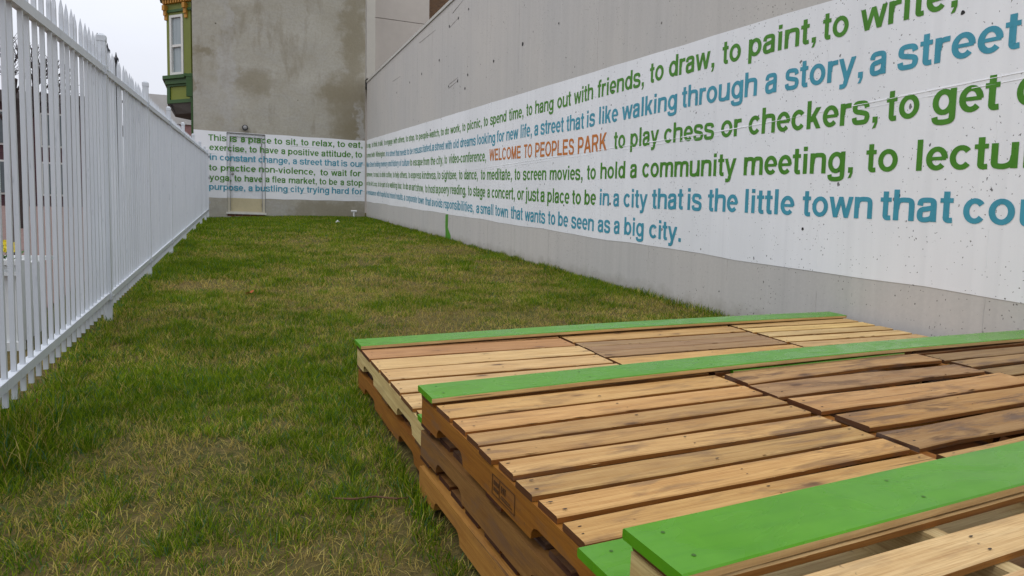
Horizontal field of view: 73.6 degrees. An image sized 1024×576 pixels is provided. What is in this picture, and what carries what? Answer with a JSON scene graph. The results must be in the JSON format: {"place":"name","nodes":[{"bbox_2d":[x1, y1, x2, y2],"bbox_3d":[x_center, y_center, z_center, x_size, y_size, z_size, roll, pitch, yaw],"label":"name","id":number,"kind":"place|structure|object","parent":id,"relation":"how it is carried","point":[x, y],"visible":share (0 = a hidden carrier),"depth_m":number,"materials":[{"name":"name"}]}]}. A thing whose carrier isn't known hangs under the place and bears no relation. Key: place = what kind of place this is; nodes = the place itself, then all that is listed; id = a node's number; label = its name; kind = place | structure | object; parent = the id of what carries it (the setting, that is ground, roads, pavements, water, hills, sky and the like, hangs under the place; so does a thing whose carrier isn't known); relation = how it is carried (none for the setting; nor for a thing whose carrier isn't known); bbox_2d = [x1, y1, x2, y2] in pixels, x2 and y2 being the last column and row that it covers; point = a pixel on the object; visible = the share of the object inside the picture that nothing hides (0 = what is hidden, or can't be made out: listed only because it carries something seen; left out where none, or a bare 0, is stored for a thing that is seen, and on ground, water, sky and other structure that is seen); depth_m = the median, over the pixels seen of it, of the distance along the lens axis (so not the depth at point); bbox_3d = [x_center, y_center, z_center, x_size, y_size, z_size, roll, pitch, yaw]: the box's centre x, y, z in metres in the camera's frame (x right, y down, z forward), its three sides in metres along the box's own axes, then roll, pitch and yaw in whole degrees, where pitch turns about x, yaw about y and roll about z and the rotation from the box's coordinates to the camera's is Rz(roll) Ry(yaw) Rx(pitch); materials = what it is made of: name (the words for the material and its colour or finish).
{"place":"outdoors","nodes":[
{"label":"outdoors","id":0,"kind":"place"},
{"bbox_2d":[2,206,88,307],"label":"pavement","id":1,"kind":"structure","parent":0,"point":[4,227],"depth_m":10.87,"materials":[{"name":"concrete"}]},
{"bbox_2d":[8,85,14,254],"bbox_3d":[-4.516,-1.041,6.186,0.057,2.247,0.060,-1,5,-22],"label":"street pole","id":2,"kind":"object","parent":1,"relation":"on","point":[11,184],"visible":0.02,"depth_m":6.18,"materials":[{"name":"grey metal"}]},
{"bbox_2d":[3,255,52,350],"bbox_3d":[-4.028,0.084,3.929,2.220,0.530,0.770,-1,5,-22],"label":"planter box","id":3,"kind":"object","parent":1,"relation":"on","point":[6,300],"visible":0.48,"depth_m":4.03,"materials":[{"name":"white paint"}]},
{"bbox_2d":[3,240,23,258],"bbox_3d":[-3.114,-0.233,4.210,0.195,0.128,0.174,-1,5,-22],"label":"flower plant","id":4,"kind":"object","parent":3,"relation":"on","point":[4,247],"visible":0.33,"depth_m":4.18,"materials":[{"name":"plant"}]},
{"bbox_2d":[0,35,84,227],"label":"bare tree","id":5,"kind":"object","parent":1,"relation":"on","point":[19,149],"visible":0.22,"depth_m":12.76,"materials":[{"name":"brown plant"}]},
{"bbox_2d":[0,0,166,163],"label":"sky","id":6,"kind":"structure","parent":0,"point":[134,30],"materials":[{"name":"white"}]},
{"bbox_2d":[0,213,733,575],"bbox_3d":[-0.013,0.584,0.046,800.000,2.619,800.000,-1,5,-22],"label":"ground","id":7,"kind":"structure","parent":0,"point":[310,565],"depth_m":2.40,"materials":[{"name":"plant"}]},
{"bbox_2d":[0,89,86,206],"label":"street house","id":8,"kind":"structure","parent":7,"relation":"on","point":[2,167],"depth_m":28.32,"materials":[{"name":"grey brick"}]},
{"bbox_2d":[0,110,2,144],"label":"window","id":9,"kind":"structure","parent":8,"relation":"in","point":[1,122],"depth_m":27.72,"materials":[{"name":"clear glass"}]},
{"bbox_2d":[0,160,4,193],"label":"window","id":10,"kind":"structure","parent":8,"relation":"in","point":[1,161],"depth_m":27.84,"materials":[{"name":"clear glass"}]},
{"bbox_2d":[40,113,61,147],"bbox_3d":[-19.073,-6.532,28.434,0.900,1.400,0.150,-1,5,-22],"label":"window","id":11,"kind":"structure","parent":8,"relation":"in","point":[40,113],"depth_m":28.32,"materials":[{"name":"clear glass"}]},
{"bbox_2d":[42,162,62,195],"bbox_3d":[-19.115,-4.538,28.591,0.900,1.400,0.150,-1,5,-22],"label":"window","id":12,"kind":"structure","parent":8,"relation":"in","point":[42,162],"depth_m":28.48,"materials":[{"name":"clear glass"}]},
{"bbox_2d":[0,0,210,407],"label":"picket fence","id":13,"kind":"object","parent":7,"relation":"on","point":[155,196],"visible":1,"depth_m":4.06,"materials":[{"name":"white metal"}]},
{"bbox_2d":[96,33,122,215],"bbox_3d":[-3.475,-0.981,6.067,0.040,2.144,1.821,-1,5,-21],"label":"street lamp","id":14,"kind":"object","parent":7,"relation":"on","point":[115,57],"visible":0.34,"depth_m":5.94,"materials":[{"name":"black metal"}]},
{"bbox_2d":[149,94,190,136],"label":"building","id":15,"kind":"structure","parent":7,"relation":"on","point":[160,101],"depth_m":39.56,"materials":[{"name":"white brick"}]},
{"bbox_2d":[160,0,365,218],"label":"corner building","id":16,"kind":"structure","parent":7,"relation":"on","point":[283,81],"depth_m":20.42,"materials":[{"name":"paint"}]},
{"bbox_2d":[169,14,183,74],"bbox_3d":[-9.687,-7.033,19.851,0.522,1.700,0.120,3,5,22],"label":"window","id":17,"kind":"structure","parent":16,"relation":"in","point":[176,39],"depth_m":19.85,"materials":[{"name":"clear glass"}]},
{"bbox_2d":[230,136,261,211],"bbox_3d":[-7.871,-3.367,20.287,0.884,2.178,0.120,-1,5,-22],"label":"door","id":18,"kind":"structure","parent":16,"relation":"in","point":[248,200],"depth_m":20.30,"materials":[{"name":"metal"}]},
{"bbox_2d":[333,496,407,499],"bbox_3d":[-0.457,0.678,2.214,0.242,0.010,0.036,1,5,-6],"label":"twig","id":19,"kind":"object","parent":7,"relation":"on","point":[358,498],"visible":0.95,"depth_m":2.21,"materials":[{"name":"brown wood"}]},
{"bbox_2d":[358,369,425,473],"bbox_3d":[-0.045,0.520,3.119,1.070,0.118,1.211,-2,9,-23],"label":"pallet","id":20,"kind":"object","parent":7,"relation":"on","point":[399,427],"visible":0.18,"depth_m":2.81,"materials":[{"name":"brown wood"}]},
{"bbox_2d":[357,336,618,448],"bbox_3d":[-0.049,0.407,3.090,1.076,0.119,1.206,-2,9,-23],"label":"pallet","id":21,"kind":"object","parent":20,"relation":"on","point":[399,375],"visible":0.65,"depth_m":3.13,"materials":[{"name":"brown wood"}]},
{"bbox_2d":[355,311,846,349],"bbox_3d":[0.743,0.226,4.033,3.293,0.031,0.153,-2,9,-24],"label":"green board","id":22,"kind":"object","parent":21,"relation":"on","point":[389,342],"visible":1,"depth_m":3.83,"materials":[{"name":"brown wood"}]},
{"bbox_2d":[365,0,428,212],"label":"panel building","id":23,"kind":"structure","parent":7,"relation":"on","point":[393,27],"depth_m":29.43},
{"bbox_2d":[429,0,448,18],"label":"brick building","id":24,"kind":"structure","parent":7,"relation":"on","point":[435,6],"depth_m":33.10,"materials":[{"name":"brown brick"}]},
{"bbox_2d":[419,465,554,575],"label":"pallet","id":25,"kind":"object","parent":7,"relation":"on","point":[440,490],"visible":0.13,"depth_m":1.92,"materials":[{"name":"brown wood"}]},
{"bbox_2d":[420,430,840,575],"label":"pallet","id":26,"kind":"object","parent":25,"relation":"on","point":[515,544],"visible":0.16,"depth_m":1.73,"materials":[{"name":"brown wood"}]},
{"bbox_2d":[421,372,936,575],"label":"pallet","id":27,"kind":"object","parent":26,"relation":"on","point":[530,460],"visible":0.77,"depth_m":1.81,"materials":[{"name":"brown wood"}]},
{"bbox_2d":[577,539,632,575],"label":"green board","id":28,"kind":"object","parent":27,"relation":"on","point":[611,558],"visible":0.1,"depth_m":1.23,"materials":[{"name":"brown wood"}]},
{"bbox_2d":[417,363,949,422],"bbox_3d":[1.180,0.398,2.961,3.258,0.026,0.103,-2,9,-25],"label":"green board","id":29,"kind":"object","parent":27,"relation":"on","point":[419,417],"visible":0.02,"depth_m":2.31,"materials":[{"name":"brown wood"}]},
{"bbox_2d":[366,0,1023,336],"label":"concrete wall","id":30,"kind":"structure","parent":7,"relation":"on","point":[860,160],"depth_m":5.79,"materials":[{"name":"concrete"}]},
{"bbox_3d":[0.980,0.491,3.565,1.100,0.118,1.211,-2,9,-23],"label":"pallet","id":31,"kind":"object","parent":7,"relation":"on","visible":0},
{"bbox_2d":[556,325,801,376],"bbox_3d":[0.986,0.375,3.554,1.170,0.119,1.206,-2,9,-23],"label":"pallet","id":32,"kind":"object","parent":31,"relation":"on","point":[634,346],"visible":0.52,"depth_m":3.68,"materials":[{"name":"brown wood"}]},
{"bbox_3d":[1.979,0.461,4.012,1.000,0.118,1.211,-1,9,-22],"label":"pallet","id":33,"kind":"object","parent":7,"relation":"on","visible":0},
{"bbox_2d":[726,318,927,382],"bbox_3d":[1.991,0.345,4.000,1.011,0.120,1.205,-1,9,-22],"label":"pallet","id":34,"kind":"object","parent":33,"relation":"on","point":[815,332],"visible":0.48,"depth_m":4.14,"materials":[{"name":"brown wood"}]},
{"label":"pallet","id":35,"kind":"object","parent":7,"relation":"on","visible":0},
{"bbox_2d":[829,383,1010,467],"bbox_3d":[1.472,0.551,2.427,1.100,0.118,1.211,-2,9,-25],"label":"pallet","id":36,"kind":"object","parent":35,"relation":"on","point":[958,447],"visible":0.01,"depth_m":2.26,"materials":[{"name":"brown wood"}]},
{"bbox_2d":[708,352,1023,459],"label":"pallet","id":37,"kind":"object","parent":36,"relation":"on","point":[964,404],"visible":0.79,"depth_m":2.35,"materials":[{"name":"brown wood"}]},
{"bbox_2d":[418,330,1023,403],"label":"green board","id":38,"kind":"object","parent":37,"relation":"on","point":[474,389],"visible":1,"depth_m":2.59,"materials":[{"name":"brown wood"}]},
{"bbox_2d":[730,352,904,372],"bbox_3d":[1.290,0.307,2.838,0.981,0.015,0.023,-2,9,-25],"label":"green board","id":39,"kind":"object","parent":37,"relation":"on","point":[807,363],"visible":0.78,"depth_m":2.80,"materials":[{"name":"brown wood"}]},
{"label":"pallet","id":40,"kind":"object","parent":7,"relation":"on","visible":0},
{"bbox_2d":[916,379,950,383],"bbox_3d":[2.477,0.524,2.850,1.020,0.118,1.211,-2,9,-24],"label":"pallet","id":41,"kind":"object","parent":40,"relation":"on","point":[933,381],"visible":0.01,"depth_m":3.08,"materials":[{"name":"brown wood"}]},
{"bbox_2d":[906,342,1023,378],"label":"pallet","id":42,"kind":"object","parent":41,"relation":"on","point":[1006,358],"visible":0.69,"depth_m":3.05,"materials":[{"name":"brown wood"}]},
{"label":"pallet","id":43,"kind":"object","parent":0,"visible":0},
{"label":"pallet","id":44,"kind":"object","parent":43,"relation":"on","visible":0},
{"bbox_2d":[1008,555,1023,567],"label":"pallet","id":45,"kind":"object","parent":44,"relation":"on","point":[1018,561],"depth_m":1.29,"materials":[{"name":"brown wood"}]},
{"bbox_2d":[630,493,1023,575],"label":"pallet","id":46,"kind":"object","parent":45,"relation":"on","point":[985,539],"visible":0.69,"depth_m":1.11,"materials":[{"name":"brown wood"}]},
{"bbox_2d":[623,441,1023,575],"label":"green board","id":47,"kind":"object","parent":46,"relation":"on","point":[729,539],"visible":1,"depth_m":1.16,"materials":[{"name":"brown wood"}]}
]}

